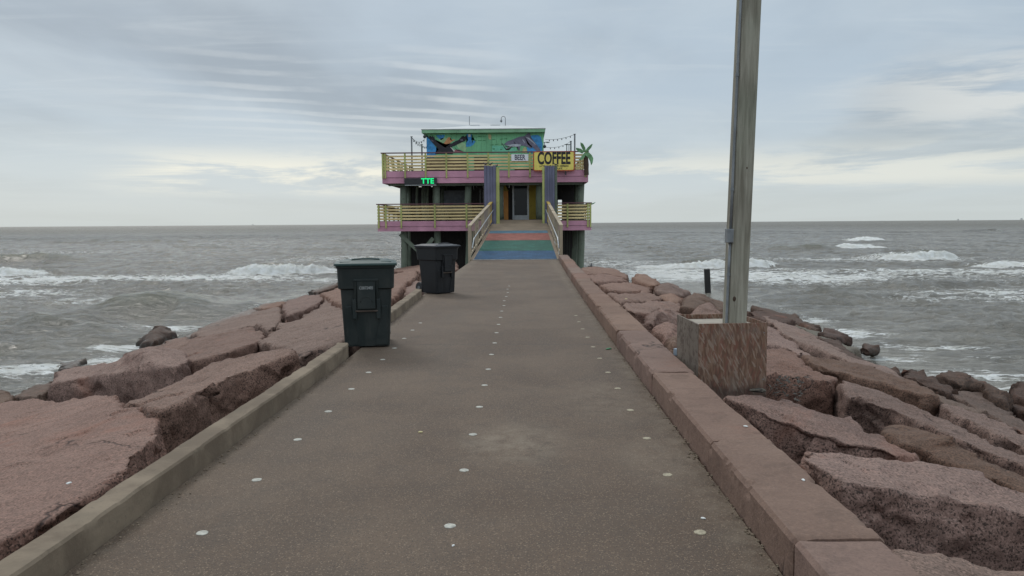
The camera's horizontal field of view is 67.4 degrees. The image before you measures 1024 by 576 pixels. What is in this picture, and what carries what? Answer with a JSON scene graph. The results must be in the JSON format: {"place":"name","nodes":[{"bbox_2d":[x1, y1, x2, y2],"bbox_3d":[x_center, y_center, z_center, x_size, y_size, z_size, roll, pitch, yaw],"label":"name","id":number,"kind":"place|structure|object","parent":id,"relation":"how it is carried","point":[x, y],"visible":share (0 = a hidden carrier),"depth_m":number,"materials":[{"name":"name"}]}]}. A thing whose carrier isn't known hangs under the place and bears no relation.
{"place":"outdoors","nodes":[
{"label":"outdoors","id":0,"kind":"place"},
{"bbox_2d":[15,381,52,400],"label":"granite block","id":1,"kind":"structure","parent":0,"point":[39,391],"depth_m":12.55,"materials":[{"name":"pink stone"}]},
{"bbox_2d":[58,358,86,370],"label":"granite block","id":2,"kind":"structure","parent":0,"point":[73,364],"depth_m":17.14,"materials":[{"name":"stone"}]},
{"bbox_2d":[63,260,782,575],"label":"path","id":3,"kind":"structure","parent":0,"point":[562,461],"depth_m":4.77,"materials":[{"name":"grey concrete"}]},
{"bbox_2d":[0,342,348,575],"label":"concrete kerb","id":4,"kind":"structure","parent":3,"relation":"on","point":[62,548],"depth_m":4.26,"materials":[{"name":"grey concrete"}]},
{"bbox_2d":[196,530,207,534],"bbox_3d":[-1.565,1.236,3.881,0.059,0.004,0.058,0,5,1],"label":"pavement disc","id":5,"kind":"object","parent":3,"relation":"on","point":[203,532],"visible":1,"depth_m":3.88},
{"bbox_2d":[334,258,396,346],"bbox_3d":[-1.877,0.164,9.928,0.777,1.129,0.887,-1,5,-10],"label":"wheeled bin","id":6,"kind":"object","parent":3,"relation":"on","point":[365,286],"visible":1,"depth_m":9.58,"materials":[{"name":"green plastic"}]},
{"bbox_2d":[391,289,421,321],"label":"concrete kerb","id":7,"kind":"structure","parent":3,"relation":"on","point":[399,308],"depth_m":13.90,"materials":[{"name":"beige concrete"}]},
{"bbox_2d":[414,243,459,292],"bbox_3d":[-1.691,-0.454,17.235,0.887,1.129,0.740,4,7,43],"label":"wheeled bin","id":8,"kind":"object","parent":3,"relation":"on","point":[437,261],"visible":0.99,"depth_m":16.98,"materials":[{"name":"black plastic"}]},
{"bbox_2d":[444,523,455,527],"bbox_3d":[-0.319,1.222,3.950,0.063,0.004,0.060,0,5,1],"label":"pavement disc","id":9,"kind":"object","parent":3,"relation":"on","point":[449,525],"visible":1,"depth_m":3.94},
{"bbox_2d":[694,530,705,534],"bbox_3d":[0.942,1.222,3.847,0.062,0.004,0.061,0,5,1],"label":"pavement disc","id":10,"kind":"object","parent":3,"relation":"on","point":[700,532],"visible":1,"depth_m":3.83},
{"bbox_2d":[0,220,1023,395],"bbox_3d":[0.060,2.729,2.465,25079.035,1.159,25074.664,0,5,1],"label":"sea","id":11,"kind":"structure","parent":0,"point":[934,298],"depth_m":44.66,"materials":[{"name":"liquid"}]},
{"bbox_2d":[704,269,710,292],"bbox_3d":[8.799,0.169,34.501,0.345,2.050,0.230,0,5,1],"label":"sea post","id":12,"kind":"object","parent":11,"relation":"in","point":[707,283],"visible":0.56,"depth_m":34.35,"materials":[{"name":"black wood"}]},
{"bbox_2d":[0,0,1023,226],"label":"sky","id":13,"kind":"structure","parent":0,"point":[113,112],"materials":[{"name":"grey"}]},
{"bbox_2d":[582,266,628,281],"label":"granite block","id":14,"kind":"structure","parent":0,"point":[592,270],"depth_m":25.97,"materials":[{"name":"stone"}]},
{"bbox_2d":[653,283,690,297],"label":"granite block","id":15,"kind":"structure","parent":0,"point":[663,288],"depth_m":19.76,"materials":[{"name":"stone"}]},
{"bbox_2d":[795,321,861,357],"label":"granite block","id":16,"kind":"structure","parent":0,"point":[855,350],"depth_m":15.62,"materials":[{"name":"stone"}]},
{"bbox_2d":[818,328,852,345],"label":"granite block","id":17,"kind":"structure","parent":16,"relation":"on","point":[843,338],"depth_m":17.98,"materials":[{"name":"stone"}]},
{"bbox_2d":[762,316,904,378],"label":"granite block","id":18,"kind":"structure","parent":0,"point":[810,343],"depth_m":12.63,"materials":[{"name":"pink stone"}]},
{"bbox_2d":[860,343,879,356],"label":"granite block","id":19,"kind":"structure","parent":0,"point":[866,349],"depth_m":17.48,"materials":[{"name":"brown stone"}]},
{"bbox_2d":[935,370,1012,411],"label":"granite block","id":20,"kind":"structure","parent":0,"point":[997,397],"depth_m":10.48,"materials":[{"name":"pink stone"}]},
{"bbox_2d":[1012,404,1023,421],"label":"granite block","id":21,"kind":"structure","parent":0,"point":[1018,411],"depth_m":9.70,"materials":[{"name":"stone"}]},
{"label":"rubble ground","id":22,"kind":"structure","parent":0,"visible":0},
{"bbox_2d":[0,389,15,403],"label":"granite block","id":23,"kind":"structure","parent":22,"relation":"on","point":[6,396],"depth_m":12.09,"materials":[{"name":"pink stone"}]},
{"bbox_2d":[0,395,167,560],"bbox_3d":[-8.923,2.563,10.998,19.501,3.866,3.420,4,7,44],"label":"granite block","id":24,"kind":"structure","parent":22,"relation":"on","point":[93,448],"depth_m":5.69,"materials":[{"name":"stone"}]},
{"bbox_2d":[46,346,191,403],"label":"granite block","id":25,"kind":"structure","parent":22,"relation":"on","point":[126,378],"depth_m":11.50,"materials":[{"name":"stone"}]},
{"bbox_2d":[136,325,177,348],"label":"granite block","id":26,"kind":"structure","parent":22,"relation":"on","point":[157,335],"depth_m":20.07,"materials":[{"name":"stone"}]},
{"bbox_2d":[157,337,189,349],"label":"granite block","id":27,"kind":"structure","parent":22,"relation":"on","point":[173,342],"depth_m":16.89,"materials":[{"name":"brown stone"}]},
{"bbox_2d":[123,349,300,452],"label":"granite block","id":28,"kind":"structure","parent":22,"relation":"on","point":[185,409],"depth_m":7.98,"materials":[{"name":"stone"}]},
{"bbox_2d":[171,327,265,374],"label":"granite block","id":29,"kind":"structure","parent":22,"relation":"on","point":[202,352],"depth_m":13.20,"materials":[{"name":"stone"}]},
{"bbox_2d":[190,307,283,338],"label":"granite block","id":30,"kind":"structure","parent":22,"relation":"on","point":[266,321],"depth_m":20.06,"materials":[{"name":"stone"}]},
{"bbox_2d":[253,301,286,310],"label":"granite block","id":31,"kind":"structure","parent":22,"relation":"on","point":[268,306],"depth_m":26.47,"materials":[{"name":"pink stone"}]},
{"bbox_2d":[282,294,323,322],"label":"granite block","id":32,"kind":"structure","parent":22,"relation":"on","point":[298,308],"depth_m":21.73,"materials":[{"name":"stone"}]},
{"bbox_2d":[258,299,362,367],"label":"granite block","id":33,"kind":"structure","parent":22,"relation":"on","point":[311,336],"depth_m":12.19,"materials":[{"name":"pink stone"}]},
{"bbox_2d":[308,282,337,294],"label":"granite block","id":34,"kind":"structure","parent":22,"relation":"on","point":[326,288],"depth_m":34.14,"materials":[{"name":"brown stone"}]},
{"bbox_2d":[320,270,418,308],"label":"granite block","id":35,"kind":"structure","parent":22,"relation":"on","point":[403,281],"depth_m":21.46,"materials":[{"name":"stone"}]},
{"bbox_2d":[403,281,423,297],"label":"granite block","id":36,"kind":"structure","parent":22,"relation":"on","point":[410,289],"depth_m":19.57,"materials":[{"name":"brown stone"}]},
{"bbox_2d":[394,262,458,279],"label":"granite block","id":37,"kind":"structure","parent":22,"relation":"on","point":[407,269],"depth_m":38.36,"materials":[{"name":"stone"}]},
{"bbox_2d":[376,116,591,268],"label":"pier building","id":38,"kind":"structure","parent":22,"relation":"on","point":[448,207],"depth_m":44.77,"materials":[{"name":"multicoloured wood"}]},
{"bbox_2d":[410,136,412,170],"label":"string light pole","id":39,"kind":"object","parent":38,"relation":"on","point":[411,151],"visible":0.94,"depth_m":43.99,"materials":[{"name":"grey metal"}]},
{"bbox_2d":[404,178,436,185],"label":"led sign","id":40,"kind":"object","parent":38,"relation":"attached to","point":[419,181],"visible":1,"depth_m":43.55,"materials":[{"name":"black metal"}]},
{"bbox_2d":[421,144,422,170],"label":"string light pole","id":41,"kind":"object","parent":38,"relation":"on","point":[421,154],"visible":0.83,"depth_m":49.53,"materials":[{"name":"grey metal"}]},
{"bbox_2d":[503,185,507,219],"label":"pointed board","id":42,"kind":"object","parent":38,"relation":"on","point":[505,197],"visible":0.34,"depth_m":45.65,"materials":[{"name":"orange paint"}]},
{"bbox_2d":[511,154,527,160],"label":"beer sign","id":43,"kind":"object","parent":38,"relation":"attached to","point":[519,157],"visible":1,"depth_m":43.39,"materials":[{"name":"white plastic"}]},
{"bbox_2d":[512,185,528,219],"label":"door","id":44,"kind":"structure","parent":38,"relation":"in","point":[520,193],"depth_m":46.22,"materials":[{"name":"black metal"}]},
{"bbox_2d":[533,151,574,174],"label":"coffee sign","id":45,"kind":"object","parent":38,"relation":"attached to","point":[564,161],"visible":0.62,"depth_m":43.22,"materials":[{"name":"yellow metal"}]},
{"bbox_2d":[574,134,575,169],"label":"string light pole","id":46,"kind":"object","parent":38,"relation":"on","point":[575,146],"visible":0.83,"depth_m":43.79,"materials":[{"name":"grey metal"}]},
{"bbox_2d":[576,142,592,174],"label":"palm decoration","id":47,"kind":"object","parent":38,"relation":"attached to","point":[586,155],"visible":1,"depth_m":43.04,"materials":[{"name":"paint"}]},
{"bbox_2d":[470,220,558,260],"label":"ramp","id":48,"kind":"structure","parent":22,"relation":"on","point":[518,240],"depth_m":36.42,"materials":[{"name":"multicoloured paint"}]},
{"bbox_2d":[468,202,492,262],"bbox_3d":[-1.404,-2.949,38.217,0.199,3.212,11.340,0,5,4],"label":"ramp railing","id":49,"kind":"object","parent":48,"relation":"attached to","point":[485,214],"visible":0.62,"depth_m":35.87,"materials":[{"name":"grey wood"}]},
{"bbox_2d":[484,165,499,233],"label":"gate post","id":50,"kind":"object","parent":48,"relation":"on","point":[491,185],"visible":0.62,"depth_m":42.32,"materials":[{"name":"purple paint"}]},
{"bbox_2d":[542,165,556,234],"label":"gate post","id":51,"kind":"object","parent":48,"relation":"on","point":[549,189],"visible":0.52,"depth_m":42.26,"materials":[{"name":"purple paint"}]},
{"bbox_2d":[546,201,562,254],"bbox_3d":[2.002,-2.967,38.156,0.199,3.212,11.328,0,5,-1],"label":"ramp railing","id":52,"kind":"object","parent":48,"relation":"attached to","point":[554,222],"visible":0.65,"depth_m":35.85,"materials":[{"name":"grey wood"}]},
{"bbox_2d":[587,273,627,286],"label":"granite block","id":53,"kind":"structure","parent":22,"relation":"on","point":[600,279],"depth_m":21.66,"materials":[{"name":"stone"}]},
{"bbox_2d":[599,282,653,293],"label":"granite block","id":54,"kind":"structure","parent":22,"relation":"on","point":[625,287],"depth_m":18.99,"materials":[{"name":"stone"}]},
{"bbox_2d":[607,292,662,305],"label":"granite block","id":55,"kind":"structure","parent":22,"relation":"on","point":[640,297],"depth_m":16.79,"materials":[{"name":"stone"}]},
{"bbox_2d":[631,273,660,290],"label":"granite block","id":56,"kind":"structure","parent":22,"relation":"on","point":[645,280],"depth_m":21.99,"materials":[{"name":"stone"}]},
{"bbox_2d":[622,301,680,323],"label":"granite block","id":57,"kind":"structure","parent":22,"relation":"on","point":[638,311],"depth_m":14.18,"materials":[{"name":"pink stone"}]},
{"bbox_2d":[642,308,680,332],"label":"granite block","id":58,"kind":"structure","parent":22,"relation":"on","point":[652,320],"depth_m":11.83,"materials":[{"name":"pink stone"}]},
{"bbox_2d":[651,322,676,345],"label":"granite block","id":59,"kind":"structure","parent":22,"relation":"on","point":[663,332],"depth_m":10.51,"materials":[{"name":"pink stone"}]},
{"bbox_2d":[665,336,676,356],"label":"granite block","id":60,"kind":"structure","parent":22,"relation":"on","point":[671,344],"depth_m":9.36,"materials":[{"name":"stone"}]},
{"bbox_2d":[659,293,683,303],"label":"granite block","id":61,"kind":"structure","parent":22,"relation":"on","point":[672,297],"depth_m":17.85,"materials":[{"name":"stone"}]},
{"bbox_2d":[678,293,722,313],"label":"granite block","id":62,"kind":"structure","parent":22,"relation":"on","point":[690,303],"depth_m":15.39,"materials":[{"name":"stone"}]},
{"bbox_2d":[691,303,722,313],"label":"granite block","id":63,"kind":"structure","parent":22,"relation":"on","point":[707,308],"depth_m":14.19,"materials":[{"name":"stone"}]},
{"bbox_2d":[677,314,766,399],"bbox_3d":[2.033,0.671,7.519,0.649,0.750,0.744,-1,5,-3],"label":"plywood box","id":64,"kind":"object","parent":22,"relation":"on","point":[718,357],"visible":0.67,"depth_m":7.16,"materials":[{"name":"plywood"}]},
{"bbox_2d":[722,0,760,322],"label":"wooden pole","id":65,"kind":"object","parent":64,"relation":"in","point":[743,128],"visible":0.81,"depth_m":7.18,"materials":[{"name":"grey wood"}]},
{"bbox_2d":[558,255,920,575],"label":"stone wall","id":66,"kind":"structure","parent":22,"relation":"on","point":[808,526],"depth_m":4.21,"materials":[{"name":"stone"}]},
{"bbox_2d":[749,388,765,392],"bbox_3d":[2.261,0.943,7.073,0.155,0.042,0.075,0,5,1],"label":"stone","id":67,"kind":"object","parent":22,"relation":"on","point":[760,390],"visible":1,"depth_m":7.05,"materials":[{"name":"grey stone"}]},
{"bbox_2d":[747,311,795,325],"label":"granite block","id":68,"kind":"structure","parent":22,"relation":"on","point":[757,315],"depth_m":18.74,"materials":[{"name":"pink stone"}]},
{"bbox_2d":[750,305,821,331],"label":"granite block","id":69,"kind":"structure","parent":22,"relation":"on","point":[801,323],"depth_m":21.58,"materials":[{"name":"pink stone"}]},
{"bbox_2d":[767,326,810,357],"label":"granite block","id":70,"kind":"structure","parent":22,"relation":"on","point":[776,339],"depth_m":12.62,"materials":[{"name":"stone"}]},
{"bbox_2d":[766,348,837,415],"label":"granite block","id":71,"kind":"structure","parent":22,"relation":"on","point":[817,395],"depth_m":8.39,"materials":[{"name":"stone"}]},
{"bbox_2d":[766,374,808,400],"bbox_3d":[2.714,0.965,7.549,0.401,0.236,0.367,0,5,1],"label":"dried seaweed","id":72,"kind":"object","parent":71,"relation":"on","point":[797,378],"visible":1,"depth_m":7.50,"materials":[{"name":"brown plant"}]},
{"bbox_2d":[723,395,919,465],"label":"granite block","id":73,"kind":"structure","parent":22,"relation":"on","point":[794,432],"depth_m":5.93,"materials":[{"name":"brown stone"}]},
{"bbox_2d":[819,338,901,376],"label":"granite block","id":74,"kind":"structure","parent":22,"relation":"on","point":[837,343],"depth_m":13.93,"materials":[{"name":"brown stone"}]},
{"bbox_2d":[801,355,939,415],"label":"granite block","id":75,"kind":"structure","parent":22,"relation":"on","point":[915,393],"depth_m":9.07,"materials":[{"name":"pink stone"}]},
{"bbox_2d":[800,451,1023,570],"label":"granite block","id":76,"kind":"structure","parent":22,"relation":"on","point":[975,517],"depth_m":4.41,"materials":[{"name":"brown stone"}]},
{"bbox_2d":[833,380,1023,476],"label":"granite block","id":77,"kind":"structure","parent":22,"relation":"on","point":[872,411],"depth_m":7.45,"materials":[{"name":"stone"}]},
{"bbox_2d":[901,369,958,400],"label":"granite block","id":78,"kind":"structure","parent":22,"relation":"on","point":[932,383],"depth_m":10.06,"materials":[{"name":"stone"}]},
{"bbox_2d":[880,425,1023,492],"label":"granite block","id":79,"kind":"structure","parent":22,"relation":"on","point":[933,448],"depth_m":5.78,"materials":[{"name":"brown stone"}]},
{"bbox_2d":[892,549,1023,575],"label":"granite block","id":80,"kind":"structure","parent":22,"relation":"on","point":[937,564],"depth_m":3.77,"materials":[{"name":"pink stone"}]},
{"bbox_2d":[937,394,987,413],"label":"granite block","id":81,"kind":"structure","parent":22,"relation":"on","point":[943,400],"depth_m":8.68,"materials":[{"name":"pink stone"}]},
{"bbox_2d":[935,404,1023,454],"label":"granite block","id":82,"kind":"structure","parent":22,"relation":"on","point":[995,433],"depth_m":7.45,"materials":[{"name":"stone"}]},
{"bbox_2d":[952,391,1023,434],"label":"granite block","id":83,"kind":"structure","parent":22,"relation":"on","point":[975,400],"depth_m":8.93,"materials":[{"name":"stone"}]},
{"bbox_2d":[1008,381,1023,406],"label":"granite block","id":84,"kind":"structure","parent":22,"relation":"on","point":[1016,391],"depth_m":10.55,"materials":[{"name":"stone"}]}
]}

